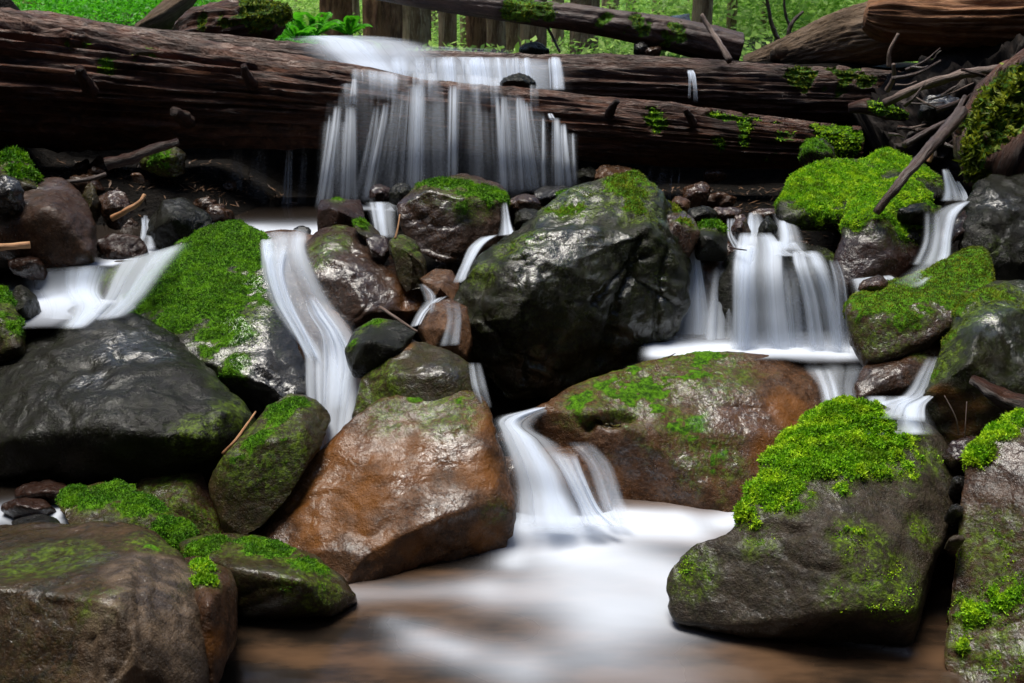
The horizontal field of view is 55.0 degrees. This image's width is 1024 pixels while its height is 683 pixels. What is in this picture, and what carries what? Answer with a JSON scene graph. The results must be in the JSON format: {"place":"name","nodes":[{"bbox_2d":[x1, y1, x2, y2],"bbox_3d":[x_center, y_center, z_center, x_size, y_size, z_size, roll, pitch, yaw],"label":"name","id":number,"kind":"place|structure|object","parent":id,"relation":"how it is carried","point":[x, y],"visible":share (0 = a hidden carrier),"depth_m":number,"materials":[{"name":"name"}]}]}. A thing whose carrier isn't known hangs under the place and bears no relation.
{"place":"outdoors","nodes":[
{"label":"outdoors","id":0,"kind":"place"},
{"bbox_2d":[8,256,48,279],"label":"rock","id":1,"kind":"object","parent":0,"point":[30,267],"visible":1,"depth_m":2.97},
{"bbox_2d":[0,272,116,326],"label":"basin","id":2,"kind":"object","parent":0,"point":[56,305],"visible":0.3,"depth_m":2.95,"materials":[{"name":"liquid"}]},
{"bbox_2d":[0,285,26,363],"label":"rock","id":3,"kind":"object","parent":2,"relation":"on","point":[13,332],"visible":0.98,"depth_m":2.65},
{"bbox_2d":[33,266,95,289],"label":"waterfall","id":4,"kind":"structure","parent":2,"relation":"on","point":[57,277],"depth_m":3.09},
{"bbox_2d":[70,252,170,324],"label":"cascade","id":5,"kind":"object","parent":2,"relation":"on","point":[82,284],"visible":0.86,"depth_m":2.85,"materials":[{"name":"white liquid"}]},
{"bbox_2d":[93,259,155,309],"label":"rock","id":6,"kind":"object","parent":2,"relation":"on","point":[122,278],"visible":0.42,"depth_m":3.02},
{"bbox_2d":[97,233,149,265],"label":"rock","id":7,"kind":"object","parent":6,"relation":"on","point":[119,246],"visible":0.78,"depth_m":3.18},
{"bbox_2d":[99,189,133,229],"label":"rock","id":8,"kind":"object","parent":7,"relation":"on","point":[114,201],"visible":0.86,"depth_m":3.29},
{"bbox_2d":[0,479,135,524],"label":"stream water","id":9,"kind":"structure","parent":0,"point":[7,489],"depth_m":2.36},
{"bbox_2d":[1,497,56,518],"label":"rock","id":10,"kind":"object","parent":9,"relation":"on","point":[19,508],"visible":0.86,"depth_m":2.25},
{"bbox_2d":[14,479,66,504],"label":"rock","id":11,"kind":"object","parent":9,"relation":"on","point":[48,490],"visible":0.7,"depth_m":2.32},
{"bbox_2d":[312,36,557,84],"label":"waterfall","id":12,"kind":"structure","parent":0,"point":[350,52],"depth_m":4.49,"materials":[{"name":"white liquid"}]},
{"bbox_2d":[32,157,925,266],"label":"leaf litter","id":13,"kind":"object","parent":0,"point":[137,165],"visible":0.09,"depth_m":4.21,"materials":[{"name":"brown plant"}]},
{"bbox_2d":[0,0,968,455],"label":"ground","id":14,"kind":"structure","parent":0,"point":[294,172],"depth_m":4.77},
{"bbox_2d":[0,521,208,682],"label":"boulder","id":15,"kind":"object","parent":14,"relation":"on","point":[100,602],"visible":0.97,"depth_m":1.63,"materials":[{"name":"stone"}]},
{"bbox_2d":[0,304,256,484],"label":"boulder","id":16,"kind":"object","parent":14,"relation":"on","point":[127,398],"visible":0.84,"depth_m":2.43,"materials":[{"name":"stone"}]},
{"bbox_2d":[12,285,41,330],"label":"rock","id":17,"kind":"object","parent":16,"relation":"on","point":[27,306],"visible":0.51,"depth_m":2.77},
{"bbox_2d":[139,146,186,177],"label":"rock","id":18,"kind":"object","parent":14,"relation":"on","point":[169,163],"visible":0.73,"depth_m":3.88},
{"bbox_2d":[103,138,179,170],"bbox_3d":[-1.315,-0.666,3.500,0.260,0.107,0.054,-6,18,-20],"label":"fallen branch","id":19,"kind":"object","parent":18,"relation":"on","point":[125,159],"visible":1,"depth_m":3.48,"materials":[{"name":"brown wood"}]},
{"bbox_2d":[134,0,196,29],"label":"tree root","id":20,"kind":"object","parent":14,"relation":"on","point":[165,14],"visible":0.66,"depth_m":5.15,"materials":[{"name":"brown plant"}]},
{"bbox_2d":[12,0,321,43],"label":"ground cover","id":21,"kind":"object","parent":14,"relation":"on","point":[78,8],"visible":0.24,"depth_m":6.02,"materials":[{"name":"green plant"}]},
{"bbox_2d":[135,472,222,533],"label":"rock","id":22,"kind":"object","parent":14,"relation":"on","point":[186,496],"visible":0.55,"depth_m":2.38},
{"bbox_2d":[184,556,237,682],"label":"boulder","id":23,"kind":"object","parent":14,"relation":"on","point":[216,590],"visible":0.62,"depth_m":1.76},
{"bbox_2d":[108,219,316,415],"bbox_3d":[-0.972,-0.107,3.083,0.570,0.498,1.140,-6,18,-20],"label":"boulder","id":24,"kind":"object","parent":14,"relation":"on","point":[208,297],"visible":0.81,"depth_m":2.87,"materials":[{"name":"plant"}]},
{"bbox_2d":[146,197,212,251],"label":"rock","id":25,"kind":"object","parent":24,"relation":"on","point":[171,222],"visible":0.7,"depth_m":3.25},
{"bbox_2d":[172,0,294,39],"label":"rock","id":26,"kind":"object","parent":14,"relation":"on","point":[266,19],"visible":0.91,"depth_m":4.78,"materials":[{"name":"brown stone"}]},
{"bbox_2d":[0,195,544,267],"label":"pool","id":27,"kind":"structure","parent":14,"relation":"on","point":[276,213],"depth_m":3.91,"materials":[{"name":"liquid"}]},
{"bbox_2d":[0,177,96,268],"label":"boulder","id":28,"kind":"object","parent":27,"relation":"on","point":[53,222],"visible":0.85,"depth_m":3.00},
{"bbox_2d":[0,175,24,215],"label":"rock","id":29,"kind":"object","parent":28,"relation":"on","point":[12,191],"visible":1,"depth_m":2.97,"materials":[{"name":"stone"}]},
{"bbox_2d":[0,145,43,190],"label":"rock","id":30,"kind":"object","parent":28,"relation":"on","point":[17,163],"visible":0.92,"depth_m":3.14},
{"bbox_2d":[82,183,100,222],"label":"rock","id":31,"kind":"object","parent":28,"relation":"on","point":[90,196],"visible":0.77,"depth_m":3.28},
{"bbox_2d":[205,203,234,222],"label":"river stone","id":32,"kind":"object","parent":27,"relation":"on","point":[219,212],"visible":0.52,"depth_m":3.82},
{"bbox_2d":[321,80,569,198],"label":"waterfall","id":33,"kind":"structure","parent":27,"relation":"on","point":[418,104],"depth_m":3.89,"materials":[{"name":"white liquid"}]},
{"bbox_2d":[282,20,324,39],"bbox_3d":[-1.226,-1.785,5.636,0.314,0.112,0.334,0,17,0],"label":"fern","id":34,"kind":"object","parent":14,"relation":"on","point":[290,31],"visible":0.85,"depth_m":5.61,"materials":[{"name":"green plant"}]},
{"bbox_2d":[265,229,360,450],"bbox_3d":[-0.670,-0.033,3.117,0.281,0.561,1.077,-6,18,-19],"label":"rock","id":35,"kind":"object","parent":14,"relation":"on","point":[302,295],"visible":0.22,"depth_m":2.89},
{"bbox_2d":[263,237,358,449],"bbox_3d":[-0.600,-0.047,2.907,0.241,0.433,1.172,-6,18,-20],"label":"chute","id":36,"kind":"object","parent":35,"relation":"on","point":[338,365],"visible":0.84,"depth_m":2.70,"materials":[{"name":"white liquid"}]},
{"bbox_2d":[292,12,343,37],"bbox_3d":[-1.238,-1.905,5.878,0.452,0.168,0.544,0,17,0],"label":"fern","id":37,"kind":"object","parent":14,"relation":"on","point":[317,18],"visible":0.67,"depth_m":5.85,"materials":[{"name":"green plant"}]},
{"bbox_2d":[319,0,352,40],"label":"pine tree","id":38,"kind":"object","parent":14,"relation":"on","point":[340,10],"visible":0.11,"depth_m":8.43,"materials":[{"name":"brown plant"}]},
{"bbox_2d":[327,15,371,34],"bbox_3d":[-1.040,-1.999,6.226,0.329,0.116,0.387,6,18,17],"label":"fern","id":39,"kind":"object","parent":14,"relation":"on","point":[352,27],"visible":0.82,"depth_m":6.14,"materials":[{"name":"green plant"}]},
{"bbox_2d":[302,224,427,331],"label":"boulder","id":40,"kind":"object","parent":14,"relation":"on","point":[354,283],"visible":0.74,"depth_m":2.97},
{"bbox_2d":[317,196,364,229],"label":"rock","id":41,"kind":"object","parent":40,"relation":"on","point":[338,210],"visible":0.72,"depth_m":3.30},
{"bbox_2d":[366,234,389,263],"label":"rock","id":42,"kind":"object","parent":40,"relation":"on","point":[378,246],"visible":1,"depth_m":3.06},
{"bbox_2d":[351,216,379,241],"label":"rock","id":43,"kind":"object","parent":42,"relation":"on","point":[364,228],"visible":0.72,"depth_m":3.12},
{"bbox_2d":[388,234,426,291],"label":"rock","id":44,"kind":"object","parent":40,"relation":"on","point":[408,258],"visible":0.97,"depth_m":2.98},
{"bbox_2d":[369,184,389,209],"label":"rock","id":45,"kind":"object","parent":14,"relation":"on","point":[378,196],"visible":0.84,"depth_m":3.57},
{"bbox_2d":[362,0,402,49],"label":"pine tree","id":46,"kind":"object","parent":14,"relation":"on","point":[383,19],"visible":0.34,"depth_m":6.76,"materials":[{"name":"brown plant"}]},
{"bbox_2d":[259,390,515,584],"bbox_3d":[-0.342,0.352,2.533,0.615,0.481,0.767,-4,17,-13],"label":"boulder","id":47,"kind":"object","parent":14,"relation":"on","point":[384,487],"visible":0.84,"depth_m":2.29,"materials":[{"name":"stone"}]},
{"bbox_2d":[352,339,482,417],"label":"rock","id":48,"kind":"object","parent":47,"relation":"on","point":[424,371],"visible":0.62,"depth_m":2.49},
{"bbox_2d":[345,318,415,377],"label":"rock","id":49,"kind":"object","parent":48,"relation":"on","point":[374,343],"visible":0.93,"depth_m":2.55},
{"bbox_2d":[418,299,472,361],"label":"rock","id":50,"kind":"object","parent":48,"relation":"on","point":[444,323],"visible":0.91,"depth_m":2.71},
{"bbox_2d":[419,269,459,304],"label":"rock","id":51,"kind":"object","parent":50,"relation":"on","point":[439,284],"visible":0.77,"depth_m":2.94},
{"bbox_2d":[402,5,431,50],"bbox_3d":[-0.858,-7.955,6.658,1.691,12.324,1.732,-7,18,-21],"label":"pine tree","id":52,"kind":"object","parent":14,"relation":"on","point":[416,31],"visible":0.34,"depth_m":8.10,"materials":[{"name":"brown plant"}]},
{"bbox_2d":[0,7,864,168],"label":"fallen log","id":53,"kind":"object","parent":14,"relation":"on","point":[68,83],"visible":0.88,"depth_m":4.09,"materials":[{"name":"brown wood"}]},
{"bbox_2d":[500,73,535,88],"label":"rock","id":54,"kind":"object","parent":53,"relation":"on","point":[521,80],"visible":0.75,"depth_m":4.28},
{"bbox_2d":[848,98,908,120],"bbox_3d":[1.465,-0.928,3.925,0.242,0.095,0.097,8,19,25],"label":"root bulge","id":55,"kind":"object","parent":53,"relation":"attached to","point":[867,106],"visible":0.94,"depth_m":3.91,"materials":[{"name":"brown wood"}]},
{"bbox_2d":[438,11,456,50],"bbox_3d":[-0.675,-8.223,7.432,1.724,12.316,1.796,-5,18,-16],"label":"pine tree","id":56,"kind":"object","parent":14,"relation":"on","point":[447,27],"visible":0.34,"depth_m":9.00,"materials":[{"name":"brown plant"}]},
{"bbox_2d":[1,7,900,120],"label":"fallen log","id":57,"kind":"object","parent":14,"relation":"on","point":[819,93],"visible":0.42,"depth_m":4.64,"materials":[{"name":"brown wood"}]},
{"bbox_2d":[396,173,511,262],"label":"boulder","id":58,"kind":"object","parent":14,"relation":"on","point":[454,218],"visible":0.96,"depth_m":3.27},
{"bbox_2d":[388,183,410,211],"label":"rock","id":59,"kind":"object","parent":58,"relation":"on","point":[398,192],"visible":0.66,"depth_m":3.46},
{"bbox_2d":[15,1,917,62],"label":"undergrowth","id":60,"kind":"object","parent":14,"relation":"on","point":[626,47],"visible":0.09,"depth_m":7.14,"materials":[{"name":"green plant"}]},
{"bbox_2d":[466,16,486,51],"bbox_3d":[-0.414,-8.093,7.093,1.732,12.318,1.691,-6,18,-18],"label":"pine tree","id":61,"kind":"object","parent":14,"relation":"on","point":[476,31],"visible":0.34,"depth_m":8.71,"materials":[{"name":"brown plant"}]},
{"bbox_2d":[487,19,505,52],"bbox_3d":[-0.090,-8.309,7.755,1.796,12.319,1.724,10,19,28],"label":"pine tree","id":62,"kind":"object","parent":14,"relation":"on","point":[496,32],"visible":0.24,"depth_m":9.28,"materials":[{"name":"brown plant"}]},
{"bbox_2d":[505,21,519,53],"bbox_3d":[-0.081,-8.434,8.286,1.815,12.324,1.716,0,17,0],"label":"pine tree","id":63,"kind":"object","parent":14,"relation":"on","point":[512,34],"visible":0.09,"depth_m":9.82,"materials":[{"name":"brown plant"}]},
{"bbox_2d":[520,0,546,46],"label":"pine tree","id":64,"kind":"object","parent":14,"relation":"on","point":[528,32],"visible":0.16,"depth_m":8.50,"materials":[{"name":"brown plant"}]},
{"bbox_2d":[534,186,570,205],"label":"rock","id":65,"kind":"object","parent":14,"relation":"on","point":[545,195],"visible":0.51,"depth_m":3.69,"materials":[{"name":"stone"}]},
{"bbox_2d":[379,0,743,60],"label":"fallen log","id":66,"kind":"object","parent":14,"relation":"on","point":[686,38],"visible":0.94,"depth_m":4.91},
{"bbox_2d":[510,445,612,515],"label":"small cascade","id":67,"kind":"object","parent":14,"relation":"on","point":[563,463],"visible":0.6,"depth_m":2.50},
{"bbox_2d":[453,169,691,400],"bbox_3d":[0.193,-0.228,3.212,0.740,0.662,0.969,0,17,0],"label":"boulder","id":68,"kind":"object","parent":14,"relation":"on","point":[568,288],"visible":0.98,"depth_m":2.88,"materials":[{"name":"stone"}]},
{"bbox_2d":[514,208,537,230],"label":"rock","id":69,"kind":"object","parent":68,"relation":"on","point":[523,216],"visible":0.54,"depth_m":3.34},
{"bbox_2d":[510,194,540,217],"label":"rock","id":70,"kind":"object","parent":69,"relation":"on","point":[523,201],"visible":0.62,"depth_m":3.42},
{"bbox_2d":[668,200,700,256],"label":"rock","id":71,"kind":"object","parent":68,"relation":"on","point":[684,228],"visible":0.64,"depth_m":3.04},
{"bbox_2d":[570,0,599,53],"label":"pine tree","id":72,"kind":"object","parent":14,"relation":"on","point":[581,37],"visible":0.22,"depth_m":8.31,"materials":[{"name":"brown plant"}]},
{"bbox_2d":[203,473,969,682],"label":"front pool","id":73,"kind":"structure","parent":14,"relation":"on","point":[580,599],"depth_m":2.00,"materials":[{"name":"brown liquid"}]},
{"bbox_2d":[55,477,206,551],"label":"rock","id":74,"kind":"object","parent":73,"relation":"on","point":[116,500],"visible":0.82,"depth_m":2.22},
{"bbox_2d":[179,532,356,619],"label":"rock","id":75,"kind":"object","parent":73,"relation":"on","point":[277,579],"visible":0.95,"depth_m":2.02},
{"bbox_2d":[208,393,330,533],"bbox_3d":[-0.590,0.275,2.470,0.283,0.307,0.520,0,17,0],"label":"rock","id":76,"kind":"object","parent":73,"relation":"on","point":[264,462],"visible":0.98,"depth_m":2.27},
{"bbox_2d":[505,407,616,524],"bbox_3d":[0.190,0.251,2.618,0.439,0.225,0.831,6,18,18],"label":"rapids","id":77,"kind":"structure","parent":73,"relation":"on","point":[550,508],"depth_m":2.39,"materials":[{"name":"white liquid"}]},
{"bbox_2d":[598,0,736,47],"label":"shrub","id":78,"kind":"object","parent":14,"relation":"on","point":[634,5],"visible":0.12,"depth_m":11.27,"materials":[{"name":"green plant"}]},
{"bbox_2d":[522,350,832,511],"bbox_3d":[0.476,0.252,2.882,0.900,0.461,0.826,0,17,0],"label":"boulder","id":79,"kind":"object","parent":14,"relation":"on","point":[698,429],"visible":0.76,"depth_m":2.62,"materials":[{"name":"stone"}]},
{"bbox_2d":[687,249,729,334],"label":"waterfall","id":80,"kind":"structure","parent":79,"relation":"on","point":[711,271],"depth_m":3.13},
{"bbox_2d":[694,218,728,261],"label":"rock","id":81,"kind":"object","parent":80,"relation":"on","point":[711,245],"visible":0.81,"depth_m":3.08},
{"bbox_2d":[682,181,710,207],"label":"rock","id":82,"kind":"object","parent":14,"relation":"on","point":[697,194],"visible":0.78,"depth_m":3.91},
{"bbox_2d":[692,0,712,24],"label":"pine tree","id":83,"kind":"object","parent":14,"relation":"on","point":[700,7],"visible":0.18,"depth_m":8.10,"materials":[{"name":"brown plant"}]},
{"bbox_2d":[706,192,736,207],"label":"river stone","id":84,"kind":"object","parent":14,"relation":"on","point":[721,199],"visible":0.43,"depth_m":4.05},
{"bbox_2d":[651,0,850,36],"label":"shrub","id":85,"kind":"object","parent":14,"relation":"on","point":[739,17],"visible":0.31,"depth_m":8.60,"materials":[{"name":"green plant"}]},
{"bbox_2d":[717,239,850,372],"bbox_3d":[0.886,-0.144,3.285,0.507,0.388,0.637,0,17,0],"label":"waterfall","id":86,"kind":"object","parent":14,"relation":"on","point":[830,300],"visible":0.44,"depth_m":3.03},
{"bbox_2d":[773,157,886,231],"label":"boulder","id":87,"kind":"object","parent":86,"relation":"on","point":[813,196],"visible":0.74,"depth_m":3.34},
{"bbox_2d":[797,137,835,166],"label":"rock","id":88,"kind":"object","parent":87,"relation":"on","point":[815,149],"visible":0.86,"depth_m":3.86,"materials":[{"name":"stone"}]},
{"bbox_2d":[832,176,937,294],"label":"boulder","id":89,"kind":"object","parent":87,"relation":"on","point":[871,243],"visible":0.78,"depth_m":2.97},
{"bbox_2d":[873,106,967,214],"bbox_3d":[1.268,-0.558,3.015,0.463,0.302,0.066,-14,22,-38],"label":"fallen branch","id":90,"kind":"object","parent":89,"relation":"on","point":[948,127],"visible":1,"depth_m":2.96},
{"bbox_2d":[897,201,943,225],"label":"rock","id":91,"kind":"object","parent":89,"relation":"on","point":[924,213],"visible":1,"depth_m":2.98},
{"bbox_2d":[865,146,946,205],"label":"rock","id":92,"kind":"object","parent":87,"relation":"on","point":[893,162],"visible":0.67,"depth_m":3.60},
{"bbox_2d":[739,0,865,37],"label":"shrub","id":93,"kind":"object","parent":14,"relation":"on","point":[789,8],"visible":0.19,"depth_m":9.10,"materials":[{"name":"green plant"}]},
{"bbox_2d":[666,393,956,645],"bbox_3d":[0.730,0.418,2.300,0.572,0.632,0.920,7,18,20],"label":"boulder","id":94,"kind":"object","parent":14,"relation":"on","point":[837,533],"visible":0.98,"depth_m":1.99,"materials":[{"name":"stone"}]},
{"bbox_2d":[881,395,932,432],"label":"side cascade","id":95,"kind":"object","parent":94,"relation":"on","point":[914,410],"visible":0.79,"depth_m":2.21,"materials":[{"name":"white liquid"}]},
{"bbox_2d":[918,279,1023,445],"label":"boulder","id":96,"kind":"object","parent":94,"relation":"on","point":[983,338],"visible":0.86,"depth_m":2.31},
{"bbox_2d":[852,33,1023,195],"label":"soil bank","id":97,"kind":"structure","parent":14,"relation":"on","point":[877,130],"depth_m":4.39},
{"bbox_2d":[743,1,951,65],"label":"fallen tree","id":98,"kind":"object","parent":97,"relation":"on","point":[840,36],"visible":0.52,"depth_m":4.85,"materials":[{"name":"wood"}]},
{"bbox_2d":[917,94,963,122],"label":"rock","id":99,"kind":"object","parent":97,"relation":"on","point":[926,113],"visible":0.62,"depth_m":3.91,"materials":[{"name":"stone"}]},
{"bbox_2d":[862,0,1023,47],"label":"fallen log","id":100,"kind":"object","parent":97,"relation":"on","point":[955,23],"visible":0.96,"depth_m":4.34,"materials":[{"name":"orange wood"}]},
{"bbox_2d":[944,407,1023,682],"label":"boulder","id":101,"kind":"object","parent":14,"relation":"on","point":[984,641],"visible":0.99,"depth_m":1.94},
{"bbox_2d":[942,436,975,476],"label":"rock","id":102,"kind":"object","parent":101,"relation":"on","point":[951,459],"visible":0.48,"depth_m":2.13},
{"bbox_2d":[969,375,1023,412],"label":"fallen branch","id":103,"kind":"object","parent":101,"relation":"on","point":[1004,399],"visible":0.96,"depth_m":2.16,"materials":[{"name":"brown wood"}]},
{"bbox_2d":[958,172,1023,280],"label":"boulder","id":104,"kind":"object","parent":14,"relation":"on","point":[993,223],"visible":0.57,"depth_m":2.92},
{"bbox_2d":[952,48,1023,186],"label":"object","id":105,"kind":"object","parent":104,"relation":"on","point":[988,136],"visible":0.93,"depth_m":3.20,"materials":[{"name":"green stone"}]},
{"bbox_2d":[644,335,859,362],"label":"pool","id":106,"kind":"structure","parent":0,"point":[839,350],"depth_m":2.92,"materials":[{"name":"liquid"}]},
{"bbox_2d":[694,219,826,343],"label":"falls","id":107,"kind":"structure","parent":106,"relation":"on","point":[744,291],"depth_m":2.89,"materials":[{"name":"white liquid"}]},
{"bbox_2d":[729,214,750,247],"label":"rock","id":108,"kind":"object","parent":107,"relation":"on","point":[740,228],"visible":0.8,"depth_m":3.18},
{"bbox_2d":[757,216,777,249],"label":"rock","id":109,"kind":"object","parent":107,"relation":"on","point":[768,227],"visible":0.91,"depth_m":3.15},
{"bbox_2d":[852,334,942,400],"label":"rock","id":110,"kind":"object","parent":106,"relation":"on","point":[903,375],"visible":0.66,"depth_m":2.50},
{"bbox_2d":[842,244,995,366],"bbox_3d":[1.175,-0.124,2.802,0.356,0.299,0.738,9,19,28],"label":"boulder","id":111,"kind":"object","parent":106,"relation":"on","point":[899,318],"visible":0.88,"depth_m":2.60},
{"bbox_2d":[885,176,965,279],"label":"side stream","id":112,"kind":"structure","parent":0,"point":[947,239],"depth_m":2.85,"materials":[{"name":"white liquid"}]},
{"bbox_2d":[935,210,966,250],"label":"rock","id":113,"kind":"object","parent":112,"relation":"in","point":[958,230],"visible":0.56,"depth_m":2.93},
{"bbox_2d":[936,92,972,112],"bbox_3d":[1.698,-0.918,3.697,0.030,0.130,0.228,-8,19,-24],"label":"root strand","id":114,"kind":"object","parent":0,"point":[950,105],"visible":0.41,"depth_m":3.75},
{"bbox_2d":[882,64,997,107],"bbox_3d":[1.610,-0.955,3.678,0.423,0.170,0.049,9,19,28],"label":"fallen branch","id":115,"kind":"object","parent":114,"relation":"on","point":[930,83],"visible":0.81,"depth_m":3.68,"materials":[{"name":"wood"}]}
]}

